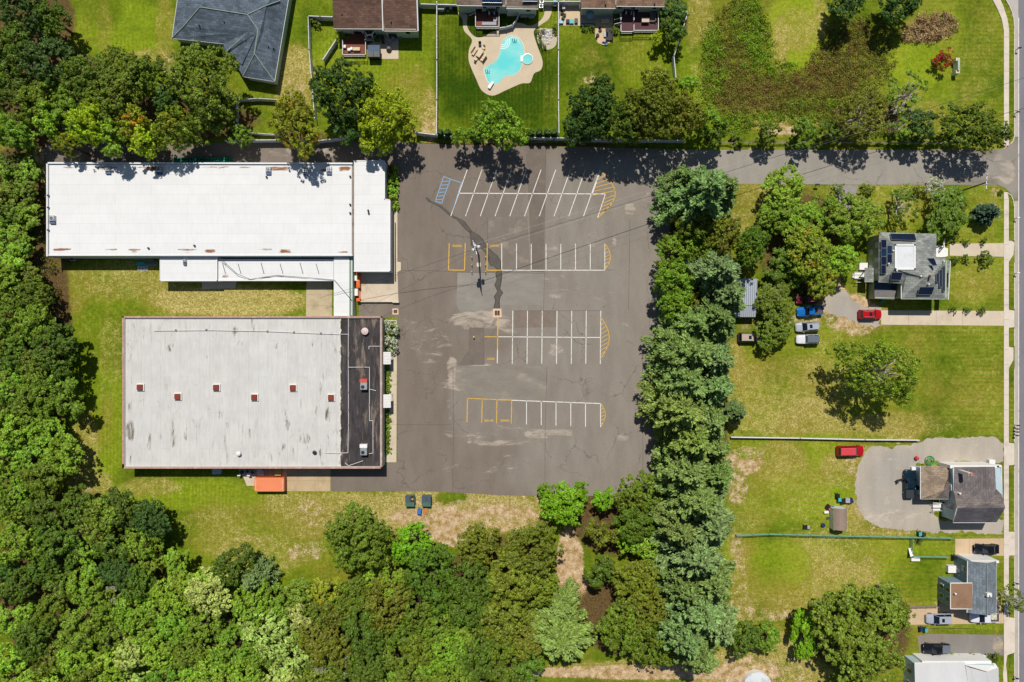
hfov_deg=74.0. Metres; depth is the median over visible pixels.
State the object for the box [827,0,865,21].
leafy tree
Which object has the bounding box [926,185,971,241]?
leafy tree
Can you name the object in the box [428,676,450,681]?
leafy tree
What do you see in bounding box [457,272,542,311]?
asphalt patch
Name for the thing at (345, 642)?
leafy tree
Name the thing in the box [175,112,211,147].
leafy tree
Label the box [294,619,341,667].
leafy tree
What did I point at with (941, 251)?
front porch
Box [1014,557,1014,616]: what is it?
kerb
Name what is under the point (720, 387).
pine tree
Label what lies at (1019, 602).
leafy tree
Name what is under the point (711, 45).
brush
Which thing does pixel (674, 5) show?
leafy tree
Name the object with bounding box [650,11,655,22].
patio sofa
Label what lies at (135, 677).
leafy tree
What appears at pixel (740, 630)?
leafy tree
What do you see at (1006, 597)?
leafy tree
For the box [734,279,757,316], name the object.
metal roofed shed
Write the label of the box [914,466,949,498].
garage wing
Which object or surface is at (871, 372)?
tree
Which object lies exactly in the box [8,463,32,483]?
leafy tree
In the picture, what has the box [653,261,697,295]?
leafy tree
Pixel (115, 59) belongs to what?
leafy tree
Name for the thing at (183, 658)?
leafy tree
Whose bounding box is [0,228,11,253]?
leafy tree
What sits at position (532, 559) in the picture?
leafy tree
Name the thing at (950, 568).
back step
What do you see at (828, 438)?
vinyl fence
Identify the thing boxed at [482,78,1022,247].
overhead wire
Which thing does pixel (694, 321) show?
pine tree
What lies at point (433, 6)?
vinyl fence
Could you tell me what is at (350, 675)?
leafy tree
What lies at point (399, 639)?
leafy tree
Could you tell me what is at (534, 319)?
asphalt patch
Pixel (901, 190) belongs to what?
leafy tree
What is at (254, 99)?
vinyl fence
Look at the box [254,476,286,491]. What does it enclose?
skip container
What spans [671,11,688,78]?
vinyl fence
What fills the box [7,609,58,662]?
leafy tree
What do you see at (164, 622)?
leafy tree
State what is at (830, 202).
leafy tree
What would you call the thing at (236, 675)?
leafy tree
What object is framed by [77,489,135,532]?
leafy tree
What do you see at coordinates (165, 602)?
leafy tree
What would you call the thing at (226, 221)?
commercial building
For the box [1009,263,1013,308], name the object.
grass verge
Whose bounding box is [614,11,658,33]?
deck
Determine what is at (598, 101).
leafy tree
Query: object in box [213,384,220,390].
roof hatch
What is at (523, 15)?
storage box
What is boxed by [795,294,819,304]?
parked car
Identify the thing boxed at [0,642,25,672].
leafy tree
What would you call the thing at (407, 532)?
leafy tree
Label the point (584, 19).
patio
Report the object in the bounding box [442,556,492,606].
leafy tree
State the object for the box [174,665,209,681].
leafy tree
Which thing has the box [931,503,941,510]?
side porch
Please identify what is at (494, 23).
patio sofa
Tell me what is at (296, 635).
leafy tree
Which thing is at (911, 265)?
solar house
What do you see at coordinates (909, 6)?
leafy tree
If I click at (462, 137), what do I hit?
leafy tree
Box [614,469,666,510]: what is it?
leafy tree
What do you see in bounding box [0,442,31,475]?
leafy tree
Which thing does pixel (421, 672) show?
leafy tree
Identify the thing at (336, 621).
leafy tree
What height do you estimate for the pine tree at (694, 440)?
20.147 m
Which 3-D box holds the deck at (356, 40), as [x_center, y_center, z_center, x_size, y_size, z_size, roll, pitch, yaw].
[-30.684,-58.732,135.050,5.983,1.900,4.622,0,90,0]
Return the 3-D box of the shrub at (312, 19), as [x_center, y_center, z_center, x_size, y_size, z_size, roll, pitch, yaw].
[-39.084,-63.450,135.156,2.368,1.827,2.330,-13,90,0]
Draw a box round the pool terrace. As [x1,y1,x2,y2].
[458,6,551,95]
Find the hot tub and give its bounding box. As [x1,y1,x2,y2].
[520,53,532,64]
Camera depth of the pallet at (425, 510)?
135.70 m
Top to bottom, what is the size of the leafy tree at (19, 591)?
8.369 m
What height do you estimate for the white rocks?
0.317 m
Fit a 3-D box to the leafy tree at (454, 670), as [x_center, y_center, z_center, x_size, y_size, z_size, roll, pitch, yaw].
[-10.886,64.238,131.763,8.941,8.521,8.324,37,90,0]
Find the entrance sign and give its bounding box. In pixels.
[951,58,959,75]
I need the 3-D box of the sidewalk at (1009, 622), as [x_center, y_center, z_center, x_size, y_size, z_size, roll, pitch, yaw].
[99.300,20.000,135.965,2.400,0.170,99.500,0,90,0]
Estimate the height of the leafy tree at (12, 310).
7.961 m
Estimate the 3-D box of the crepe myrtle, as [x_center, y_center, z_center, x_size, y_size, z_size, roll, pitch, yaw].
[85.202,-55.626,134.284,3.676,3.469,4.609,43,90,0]
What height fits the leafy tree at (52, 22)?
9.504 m
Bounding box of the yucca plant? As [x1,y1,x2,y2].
[913,535,924,545]
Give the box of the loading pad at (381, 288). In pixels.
[361,272,397,300]
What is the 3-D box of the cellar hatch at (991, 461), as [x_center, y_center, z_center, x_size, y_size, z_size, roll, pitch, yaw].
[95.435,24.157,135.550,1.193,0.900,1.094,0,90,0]
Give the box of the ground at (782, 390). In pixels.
[0,0,1018,681]
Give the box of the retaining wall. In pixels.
[359,301,398,302]
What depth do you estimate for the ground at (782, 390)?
136.00 m
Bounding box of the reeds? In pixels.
[899,10,960,45]
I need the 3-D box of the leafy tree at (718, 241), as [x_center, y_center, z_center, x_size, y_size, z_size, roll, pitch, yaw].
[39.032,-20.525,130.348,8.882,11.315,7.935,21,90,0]
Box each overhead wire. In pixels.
[320,250,470,297]
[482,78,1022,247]
[483,76,1008,241]
[489,81,1019,247]
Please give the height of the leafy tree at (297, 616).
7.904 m
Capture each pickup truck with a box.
[796,305,823,316]
[902,469,915,498]
[922,642,950,655]
[969,612,999,623]
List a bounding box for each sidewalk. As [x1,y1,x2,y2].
[993,0,1008,145]
[1003,192,1014,681]
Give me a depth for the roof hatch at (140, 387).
131.91 m
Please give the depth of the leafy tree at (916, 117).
129.76 m
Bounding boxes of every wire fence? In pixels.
[736,533,953,538]
[910,538,949,557]
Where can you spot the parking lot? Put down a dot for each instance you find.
(448, 434)
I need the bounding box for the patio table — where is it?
[475,48,483,56]
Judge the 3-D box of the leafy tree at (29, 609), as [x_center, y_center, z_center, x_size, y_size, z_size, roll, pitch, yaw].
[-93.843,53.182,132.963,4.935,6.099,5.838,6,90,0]
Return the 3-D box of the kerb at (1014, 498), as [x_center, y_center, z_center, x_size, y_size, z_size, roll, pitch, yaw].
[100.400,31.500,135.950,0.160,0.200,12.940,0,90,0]
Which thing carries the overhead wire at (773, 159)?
attached to the utility pole
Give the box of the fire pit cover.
[386,46,391,52]
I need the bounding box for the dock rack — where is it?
[354,272,360,301]
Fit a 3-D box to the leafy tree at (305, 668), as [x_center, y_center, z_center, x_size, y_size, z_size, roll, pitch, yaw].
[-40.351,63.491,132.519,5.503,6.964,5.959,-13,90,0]
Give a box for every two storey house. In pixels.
[333,0,418,39]
[456,0,537,15]
[581,0,663,15]
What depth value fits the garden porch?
134.71 m
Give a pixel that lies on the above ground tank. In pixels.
(755, 675)
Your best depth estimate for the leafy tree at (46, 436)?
129.32 m
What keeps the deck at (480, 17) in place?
on the ground at (782, 390)
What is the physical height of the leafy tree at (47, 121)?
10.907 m
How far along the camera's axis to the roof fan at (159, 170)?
131.69 m
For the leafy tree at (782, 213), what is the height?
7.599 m
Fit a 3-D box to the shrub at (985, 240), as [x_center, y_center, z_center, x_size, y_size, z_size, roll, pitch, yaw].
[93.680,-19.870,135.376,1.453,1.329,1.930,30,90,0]
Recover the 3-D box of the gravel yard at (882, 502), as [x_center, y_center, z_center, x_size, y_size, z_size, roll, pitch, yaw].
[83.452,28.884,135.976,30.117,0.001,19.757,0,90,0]
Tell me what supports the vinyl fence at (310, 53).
on the ground at (782, 390)
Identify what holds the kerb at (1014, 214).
on the ground at (782, 390)
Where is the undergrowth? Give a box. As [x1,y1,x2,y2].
[0,159,702,463]
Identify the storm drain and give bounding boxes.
[392,308,397,314]
[493,309,500,316]
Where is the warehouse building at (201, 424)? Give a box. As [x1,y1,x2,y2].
[122,316,384,468]
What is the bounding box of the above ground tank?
[742,669,770,681]
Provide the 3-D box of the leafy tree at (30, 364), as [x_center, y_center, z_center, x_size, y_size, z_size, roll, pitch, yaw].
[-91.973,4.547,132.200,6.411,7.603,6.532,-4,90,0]
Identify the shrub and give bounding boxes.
[309,15,320,26]
[334,31,350,40]
[374,35,380,41]
[385,408,390,417]
[385,430,390,437]
[387,167,398,178]
[387,185,398,195]
[387,191,398,203]
[388,175,399,185]
[392,201,398,210]
[437,128,444,139]
[444,128,452,139]
[527,128,534,139]
[534,128,542,139]
[543,128,550,139]
[550,23,556,32]
[550,128,557,139]
[610,24,618,33]
[654,289,663,303]
[728,130,743,147]
[790,287,802,298]
[830,183,844,196]
[859,183,875,195]
[909,182,923,194]
[946,230,959,241]
[949,306,956,314]
[950,256,960,263]
[961,238,969,246]
[961,254,969,263]
[964,307,972,314]
[976,250,993,266]
[977,306,985,315]
[980,237,987,246]
[986,652,998,664]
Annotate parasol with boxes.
[586,11,593,17]
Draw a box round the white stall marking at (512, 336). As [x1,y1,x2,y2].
[451,170,605,426]
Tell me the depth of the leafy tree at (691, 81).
130.48 m
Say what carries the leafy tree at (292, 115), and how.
on the ground at (782, 390)
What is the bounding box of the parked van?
[836,445,863,456]
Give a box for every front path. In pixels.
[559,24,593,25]
[834,185,858,213]
[949,243,1003,256]
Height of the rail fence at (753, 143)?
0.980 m
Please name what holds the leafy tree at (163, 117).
on the ground at (782, 390)
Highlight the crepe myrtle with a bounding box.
[931,47,953,71]
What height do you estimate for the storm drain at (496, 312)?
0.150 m
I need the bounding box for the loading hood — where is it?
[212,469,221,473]
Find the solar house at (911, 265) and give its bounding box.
[867,232,950,299]
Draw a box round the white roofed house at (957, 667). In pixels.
[904,653,998,681]
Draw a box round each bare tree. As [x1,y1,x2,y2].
[105,582,127,602]
[310,636,347,674]
[886,91,912,115]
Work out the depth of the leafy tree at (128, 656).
129.37 m
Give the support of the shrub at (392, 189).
on the ground at (782, 390)
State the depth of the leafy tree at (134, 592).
129.18 m
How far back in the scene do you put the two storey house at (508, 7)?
132.36 m
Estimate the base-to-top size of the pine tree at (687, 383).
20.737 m
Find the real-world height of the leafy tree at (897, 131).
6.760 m
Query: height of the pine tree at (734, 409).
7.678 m
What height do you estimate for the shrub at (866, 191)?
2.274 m
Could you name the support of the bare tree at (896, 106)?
on the ground at (782, 390)
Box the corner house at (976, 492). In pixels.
[937,462,1004,522]
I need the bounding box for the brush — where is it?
[695,0,855,134]
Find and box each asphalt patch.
[455,366,547,400]
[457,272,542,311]
[458,327,483,364]
[488,217,529,269]
[514,311,555,327]
[526,146,545,271]
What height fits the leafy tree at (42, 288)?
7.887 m
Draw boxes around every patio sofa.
[482,17,496,25]
[606,27,612,40]
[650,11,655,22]
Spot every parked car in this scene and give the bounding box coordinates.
[737,332,761,342]
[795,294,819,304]
[795,321,819,332]
[795,333,819,344]
[858,309,881,319]
[925,612,951,624]
[973,543,998,554]
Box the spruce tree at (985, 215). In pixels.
[970,203,1000,225]
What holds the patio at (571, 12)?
on the ground at (782, 390)
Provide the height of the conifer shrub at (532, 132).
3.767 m
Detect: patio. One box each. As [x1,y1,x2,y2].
[368,36,397,58]
[560,2,580,23]
[581,14,612,22]
[595,20,612,44]
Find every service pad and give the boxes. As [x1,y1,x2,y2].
[202,281,236,288]
[243,469,286,485]
[287,469,329,490]
[306,281,331,315]
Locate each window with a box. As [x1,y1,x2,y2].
[364,30,375,39]
[387,33,397,37]
[475,8,482,11]
[486,9,496,14]
[623,9,633,14]
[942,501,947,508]
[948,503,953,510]
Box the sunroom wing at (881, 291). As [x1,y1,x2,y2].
[868,282,895,301]
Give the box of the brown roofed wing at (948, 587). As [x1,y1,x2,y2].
[938,577,972,608]
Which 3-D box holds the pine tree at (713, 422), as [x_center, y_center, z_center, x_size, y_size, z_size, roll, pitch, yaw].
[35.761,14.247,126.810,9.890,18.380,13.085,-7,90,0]
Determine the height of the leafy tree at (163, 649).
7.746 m
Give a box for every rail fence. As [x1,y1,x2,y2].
[722,142,787,143]
[839,142,960,143]
[905,605,938,620]
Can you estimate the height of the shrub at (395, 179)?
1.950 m
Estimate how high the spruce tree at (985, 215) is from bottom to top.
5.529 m
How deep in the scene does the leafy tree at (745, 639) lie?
130.08 m
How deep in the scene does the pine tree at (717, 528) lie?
120.89 m
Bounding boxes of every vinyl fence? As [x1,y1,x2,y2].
[224,133,361,142]
[235,98,282,133]
[251,133,277,135]
[307,15,332,20]
[308,17,317,120]
[322,40,337,62]
[415,132,450,137]
[418,3,457,9]
[436,1,437,133]
[498,13,519,30]
[529,137,685,142]
[544,1,579,5]
[557,0,558,134]
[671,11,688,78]
[730,436,919,440]
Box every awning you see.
[383,352,392,363]
[383,394,391,407]
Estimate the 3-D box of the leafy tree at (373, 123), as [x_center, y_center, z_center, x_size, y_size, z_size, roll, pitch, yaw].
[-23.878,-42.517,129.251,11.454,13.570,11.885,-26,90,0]
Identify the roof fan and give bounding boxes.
[49,215,55,223]
[105,166,111,173]
[156,167,162,174]
[265,167,271,174]
[303,167,308,174]
[326,167,331,174]
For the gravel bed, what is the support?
on the ground at (782, 390)
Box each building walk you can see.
[385,351,396,461]
[393,211,400,271]
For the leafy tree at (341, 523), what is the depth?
127.00 m
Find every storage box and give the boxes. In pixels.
[437,6,443,11]
[520,14,527,17]
[528,14,534,18]
[601,19,608,23]
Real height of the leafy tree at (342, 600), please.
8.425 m
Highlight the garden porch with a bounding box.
[852,263,873,282]
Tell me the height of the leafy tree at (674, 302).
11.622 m
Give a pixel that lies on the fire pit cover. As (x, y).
(388, 49)
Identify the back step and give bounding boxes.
[945,564,955,572]
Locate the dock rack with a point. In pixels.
(357, 279)
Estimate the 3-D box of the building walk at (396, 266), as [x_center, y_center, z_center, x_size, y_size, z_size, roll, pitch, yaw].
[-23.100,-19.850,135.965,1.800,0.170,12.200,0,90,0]
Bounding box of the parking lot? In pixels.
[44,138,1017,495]
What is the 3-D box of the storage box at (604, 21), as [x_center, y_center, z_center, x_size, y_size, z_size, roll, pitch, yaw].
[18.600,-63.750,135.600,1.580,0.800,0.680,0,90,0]
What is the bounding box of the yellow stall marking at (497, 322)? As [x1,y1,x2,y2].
[448,171,615,425]
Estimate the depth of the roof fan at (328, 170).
131.56 m
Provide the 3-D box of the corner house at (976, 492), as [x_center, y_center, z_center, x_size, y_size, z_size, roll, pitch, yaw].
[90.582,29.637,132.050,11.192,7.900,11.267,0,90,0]
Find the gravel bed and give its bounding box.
[537,28,556,49]
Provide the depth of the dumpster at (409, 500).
134.82 m
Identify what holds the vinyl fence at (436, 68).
on the ground at (782, 390)
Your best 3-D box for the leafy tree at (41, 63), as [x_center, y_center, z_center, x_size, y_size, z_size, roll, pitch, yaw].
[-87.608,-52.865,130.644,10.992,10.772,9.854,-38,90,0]
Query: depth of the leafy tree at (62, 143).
128.17 m
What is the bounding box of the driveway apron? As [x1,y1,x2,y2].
[1009,532,1014,554]
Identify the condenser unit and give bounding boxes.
[239,469,245,474]
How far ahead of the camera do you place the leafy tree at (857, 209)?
128.84 m
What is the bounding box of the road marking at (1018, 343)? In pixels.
[1018,18,1018,681]
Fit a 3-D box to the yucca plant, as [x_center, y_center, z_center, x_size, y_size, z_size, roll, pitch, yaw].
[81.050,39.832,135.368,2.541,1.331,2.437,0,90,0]
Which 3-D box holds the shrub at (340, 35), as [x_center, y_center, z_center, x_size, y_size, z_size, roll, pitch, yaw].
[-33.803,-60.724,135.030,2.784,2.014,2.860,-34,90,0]
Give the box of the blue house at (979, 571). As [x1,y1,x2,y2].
[954,554,998,615]
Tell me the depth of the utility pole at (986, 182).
130.08 m
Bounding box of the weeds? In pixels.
[698,0,901,126]
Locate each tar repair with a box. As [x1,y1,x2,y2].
[426,197,501,307]
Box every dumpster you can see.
[405,494,414,506]
[422,494,431,506]
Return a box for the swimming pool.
[483,35,524,84]
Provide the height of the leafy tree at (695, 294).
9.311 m
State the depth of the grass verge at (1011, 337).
135.90 m
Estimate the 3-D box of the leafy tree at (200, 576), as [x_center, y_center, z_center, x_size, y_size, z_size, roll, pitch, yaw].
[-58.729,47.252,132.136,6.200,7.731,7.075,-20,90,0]
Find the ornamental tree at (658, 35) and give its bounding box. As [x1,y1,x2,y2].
[649,29,662,45]
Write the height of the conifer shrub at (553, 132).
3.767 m
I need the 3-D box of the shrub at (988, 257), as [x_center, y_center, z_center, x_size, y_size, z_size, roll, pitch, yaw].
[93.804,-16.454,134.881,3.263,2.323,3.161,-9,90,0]
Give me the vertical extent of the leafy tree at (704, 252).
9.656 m
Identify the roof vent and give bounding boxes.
[361,328,367,334]
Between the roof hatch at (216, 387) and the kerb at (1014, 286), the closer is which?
the roof hatch at (216, 387)
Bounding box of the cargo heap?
[991,613,996,619]
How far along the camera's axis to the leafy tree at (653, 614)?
128.12 m
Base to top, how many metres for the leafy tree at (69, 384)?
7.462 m
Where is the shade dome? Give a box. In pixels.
[925,456,934,464]
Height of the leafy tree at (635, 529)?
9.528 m
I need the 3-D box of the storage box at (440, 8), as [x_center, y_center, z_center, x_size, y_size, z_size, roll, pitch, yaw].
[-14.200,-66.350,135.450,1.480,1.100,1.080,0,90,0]
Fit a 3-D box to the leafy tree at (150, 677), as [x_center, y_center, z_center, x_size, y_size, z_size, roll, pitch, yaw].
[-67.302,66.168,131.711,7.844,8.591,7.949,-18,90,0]
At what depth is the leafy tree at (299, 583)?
129.91 m
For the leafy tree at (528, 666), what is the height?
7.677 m
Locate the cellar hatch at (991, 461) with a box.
[986,459,994,463]
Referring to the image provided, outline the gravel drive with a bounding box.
[822,288,881,327]
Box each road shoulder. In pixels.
[1007,0,1017,29]
[1015,15,1018,136]
[1015,201,1017,681]
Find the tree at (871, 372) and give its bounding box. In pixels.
[824,338,922,407]
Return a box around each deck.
[342,34,372,56]
[468,9,498,28]
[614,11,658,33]
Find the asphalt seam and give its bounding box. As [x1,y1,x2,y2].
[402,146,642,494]
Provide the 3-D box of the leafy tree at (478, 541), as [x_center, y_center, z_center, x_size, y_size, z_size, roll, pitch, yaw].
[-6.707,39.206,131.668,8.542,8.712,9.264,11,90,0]
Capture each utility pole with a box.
[472,242,479,255]
[963,174,988,190]
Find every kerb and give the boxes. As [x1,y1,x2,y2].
[1005,0,1014,143]
[1007,192,1014,239]
[1014,263,1014,308]
[1014,369,1014,441]
[1014,466,1014,530]
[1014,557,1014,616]
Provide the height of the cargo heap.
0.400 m
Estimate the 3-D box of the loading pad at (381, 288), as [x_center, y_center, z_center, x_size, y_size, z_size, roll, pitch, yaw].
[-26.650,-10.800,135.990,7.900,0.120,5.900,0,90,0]
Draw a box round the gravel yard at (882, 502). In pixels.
[854,436,1003,534]
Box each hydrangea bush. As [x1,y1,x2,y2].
[383,336,398,353]
[384,319,398,335]
[922,176,945,199]
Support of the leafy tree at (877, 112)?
on the ground at (782, 390)
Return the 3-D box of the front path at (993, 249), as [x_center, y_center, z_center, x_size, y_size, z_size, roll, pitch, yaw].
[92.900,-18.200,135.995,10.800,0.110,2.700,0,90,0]
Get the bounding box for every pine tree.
[241,552,281,593]
[518,588,597,663]
[543,577,581,620]
[635,373,705,441]
[637,496,697,546]
[640,325,714,378]
[641,343,705,401]
[647,547,704,605]
[647,596,706,659]
[648,460,720,524]
[649,164,734,226]
[649,444,711,496]
[649,528,725,579]
[651,568,727,635]
[653,164,692,200]
[653,415,715,464]
[657,307,710,340]
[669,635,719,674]
[670,248,741,295]
[673,490,736,547]
[678,550,736,601]
[687,296,735,345]
[694,371,734,405]
[694,397,728,439]
[697,278,746,323]
[699,336,734,378]
[702,457,733,492]
[705,431,730,462]
[706,600,738,646]
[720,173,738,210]
[722,397,746,423]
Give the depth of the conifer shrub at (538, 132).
133.31 m
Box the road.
[1019,0,1023,681]
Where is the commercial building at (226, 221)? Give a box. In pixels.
[46,160,392,315]
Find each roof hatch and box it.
[137,384,144,390]
[174,393,181,399]
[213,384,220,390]
[251,394,258,400]
[289,384,296,391]
[327,394,334,400]
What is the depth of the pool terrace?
135.95 m
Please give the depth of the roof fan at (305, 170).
131.55 m
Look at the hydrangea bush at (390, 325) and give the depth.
134.25 m
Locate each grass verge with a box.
[1004,2,1013,143]
[1008,195,1013,239]
[1008,654,1013,681]
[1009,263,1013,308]
[1009,329,1013,345]
[1009,369,1013,441]
[1009,466,1013,530]
[1009,557,1013,616]
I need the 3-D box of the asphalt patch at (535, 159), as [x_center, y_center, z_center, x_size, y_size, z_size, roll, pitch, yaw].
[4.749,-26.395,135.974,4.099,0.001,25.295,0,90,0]
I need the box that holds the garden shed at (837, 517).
[829,506,846,530]
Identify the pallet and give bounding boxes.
[137,266,147,269]
[269,469,274,474]
[275,469,281,474]
[423,508,427,513]
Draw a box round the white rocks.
[542,28,551,43]
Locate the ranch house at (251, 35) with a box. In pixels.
[172,0,291,84]
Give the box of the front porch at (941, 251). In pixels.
[936,239,947,257]
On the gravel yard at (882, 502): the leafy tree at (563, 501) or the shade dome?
the shade dome
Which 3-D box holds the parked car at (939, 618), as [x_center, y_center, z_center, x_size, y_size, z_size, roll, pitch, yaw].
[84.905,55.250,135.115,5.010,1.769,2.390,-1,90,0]
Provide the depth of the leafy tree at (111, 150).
126.78 m
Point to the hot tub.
(526, 58)
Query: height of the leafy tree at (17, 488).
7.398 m
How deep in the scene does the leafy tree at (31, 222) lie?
131.90 m
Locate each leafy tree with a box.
[0,0,52,40]
[0,19,42,78]
[0,68,38,111]
[0,108,32,149]
[0,150,25,177]
[0,159,13,183]
[0,181,15,212]
[0,200,28,226]
[0,212,8,227]
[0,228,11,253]
[0,242,29,278]
[0,260,21,300]
[0,298,25,335]
[0,319,19,358]
[0,345,27,373]
[0,364,25,405]
[0,388,21,420]
[0,407,31,456]
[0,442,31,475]
[0,470,16,515]
[0,496,22,525]
[0,521,46,566]
[0,560,22,582]
[0,564,36,604]
[0,573,18,606]
[0,604,23,635]
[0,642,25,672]
[0,661,27,681]
[1,322,45,356]
[2,395,42,428]
[5,277,55,312]
[6,178,38,204]
[6,221,28,240]
[7,470,38,511]
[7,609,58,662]
[8,229,34,258]
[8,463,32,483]
[10,72,58,124]
[10,156,41,185]
[10,303,55,341]
[12,600,41,628]
[12,666,61,681]
[13,126,44,148]
[15,34,78,85]
[15,201,43,229]
[15,367,55,421]
[15,438,50,475]
[16,261,42,286]
[16,347,46,378]
[16,457,65,499]
[19,493,63,532]
[26,416,68,450]
[26,552,63,589]
[27,517,84,570]
[28,322,79,377]
[30,0,73,39]
[30,636,65,677]
[31,100,68,139]
[32,592,69,630]
[40,370,78,398]
[40,432,85,475]
[42,569,81,606]
[47,388,86,420]
[49,83,85,137]
[50,133,90,157]
[54,608,103,652]
[55,642,96,680]
[56,53,108,101]
[57,483,96,523]
[59,662,104,681]
[61,97,114,146]
[66,567,105,612]
[70,537,102,576]
[74,519,115,551]
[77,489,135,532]
[79,57,143,127]
[85,639,122,675]
[89,586,121,631]
[90,532,128,563]
[92,615,127,658]
[95,557,137,590]
[95,661,127,681]
[96,117,137,157]
[97,45,143,92]
[101,485,148,531]
[111,595,151,635]
[112,635,153,671]
[114,102,153,141]
[120,563,158,602]
[122,527,164,561]
[123,670,151,681]
[127,618,162,650]
[128,119,170,161]
[130,498,172,537]
[133,54,167,94]
[137,663,177,681]
[138,553,165,576]
[139,592,173,625]
[139,632,174,673]
[148,569,202,615]
[149,103,196,152]
[150,520,172,542]
[152,81,186,116]
[156,606,195,643]
[159,546,190,572]
[164,39,243,130]
[166,633,210,672]
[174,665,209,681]
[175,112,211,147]
[180,603,227,642]
[183,566,231,618]
[186,570,217,602]
[190,643,234,681]
[206,542,254,586]
[209,92,238,136]
[209,615,237,640]
[210,624,255,671]
[226,124,253,148]
[226,654,266,681]
[230,578,270,626]
[236,606,297,660]
[238,641,273,673]
[261,582,289,621]
[261,666,303,681]
[266,642,309,678]
[267,89,322,161]
[270,594,292,620]
[282,576,312,609]
[282,594,321,632]
[288,629,309,648]
[290,657,316,679]
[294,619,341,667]
[295,593,333,630]
[295,664,337,681]
[305,576,339,605]
[308,57,375,122]
[317,651,345,681]
[318,596,354,628]
[323,500,397,572]
[327,110,360,145]
[332,577,371,619]
[332,633,364,669]
[334,667,360,681]
[341,606,387,663]
[342,573,381,622]
[346,644,387,681]
[356,80,416,150]
[356,571,384,595]
[358,125,398,156]
[361,575,411,634]
[373,620,412,652]
[375,635,414,671]
[375,670,396,681]
[378,558,413,603]
[391,521,433,564]
[391,662,427,681]
[397,585,436,633]
[400,624,438,666]
[403,542,462,617]
[412,651,440,681]
[417,608,456,643]
[423,629,467,674]
[426,589,461,624]
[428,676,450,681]
[436,650,471,681]
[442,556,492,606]
[445,613,478,650]
[448,583,488,633]
[451,126,473,148]
[452,628,494,681]
[454,521,500,569]
[459,662,495,681]
[469,112,491,141]
[470,589,527,644]
[477,98,530,150]
[483,656,519,681]
[484,622,515,669]
[486,545,539,614]
[497,521,566,581]
[506,621,542,660]
[514,567,559,607]
[514,649,545,681]
[515,602,544,635]
[537,481,560,500]
[538,480,586,526]
[562,72,618,140]
[562,107,600,147]
[571,481,588,503]
[583,516,619,547]
[583,552,615,588]
[590,486,615,510]
[593,596,642,655]
[595,102,640,144]
[610,503,659,544]
[611,558,661,606]
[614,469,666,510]
[614,528,634,554]
[615,78,683,143]
[620,587,671,637]
[629,532,661,565]
[631,612,677,668]
[640,66,678,98]
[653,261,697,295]
[654,90,707,135]
[654,234,699,272]
[655,283,692,327]
[659,0,689,21]
[659,16,687,42]
[669,209,716,247]
[677,75,698,93]
[684,242,711,262]
[684,280,707,312]
[693,103,723,135]
[695,212,740,255]
[704,118,729,150]
[732,222,771,268]
[732,619,744,640]
[732,620,763,659]
[753,276,795,324]
[754,120,781,146]
[754,310,796,351]
[754,619,780,652]
[756,197,798,234]
[760,162,804,211]
[762,245,795,283]
[780,222,834,280]
[783,262,804,288]
[784,201,821,235]
[789,608,817,660]
[791,116,819,147]
[805,242,860,281]
[805,255,840,299]
[808,579,910,681]
[811,194,848,231]
[817,119,847,144]
[824,192,887,245]
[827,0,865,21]
[833,80,887,144]
[865,584,915,630]
[878,0,922,24]
[884,69,928,114]
[886,111,915,140]
[887,189,919,224]
[891,183,911,197]
[903,108,937,144]
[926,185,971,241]
[937,101,1013,154]
[997,584,1023,611]
[1010,593,1023,612]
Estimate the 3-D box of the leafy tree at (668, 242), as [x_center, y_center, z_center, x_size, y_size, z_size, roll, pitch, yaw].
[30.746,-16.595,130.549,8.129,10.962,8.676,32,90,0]
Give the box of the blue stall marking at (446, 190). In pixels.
[435,176,461,211]
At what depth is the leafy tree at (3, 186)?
131.50 m
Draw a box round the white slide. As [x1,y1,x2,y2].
[908,548,919,560]
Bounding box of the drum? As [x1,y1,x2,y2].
[257,469,263,474]
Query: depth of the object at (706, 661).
123.11 m
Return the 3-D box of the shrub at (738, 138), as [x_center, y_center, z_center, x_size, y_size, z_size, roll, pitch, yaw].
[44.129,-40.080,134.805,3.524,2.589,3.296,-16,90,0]
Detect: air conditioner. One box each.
[360,379,367,389]
[360,444,367,454]
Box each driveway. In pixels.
[881,310,1003,325]
[908,595,1003,624]
[918,634,1002,654]
[955,538,1003,555]
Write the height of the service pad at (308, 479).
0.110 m
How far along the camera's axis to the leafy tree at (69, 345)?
128.74 m
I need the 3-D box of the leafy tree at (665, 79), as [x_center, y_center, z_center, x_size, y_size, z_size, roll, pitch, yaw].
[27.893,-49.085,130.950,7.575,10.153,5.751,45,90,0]
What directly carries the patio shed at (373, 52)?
on the ground at (782, 390)
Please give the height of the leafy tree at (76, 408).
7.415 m
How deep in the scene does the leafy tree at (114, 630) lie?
129.41 m
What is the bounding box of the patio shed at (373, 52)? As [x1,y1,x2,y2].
[367,45,380,59]
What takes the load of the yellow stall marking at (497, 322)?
on the parking lot

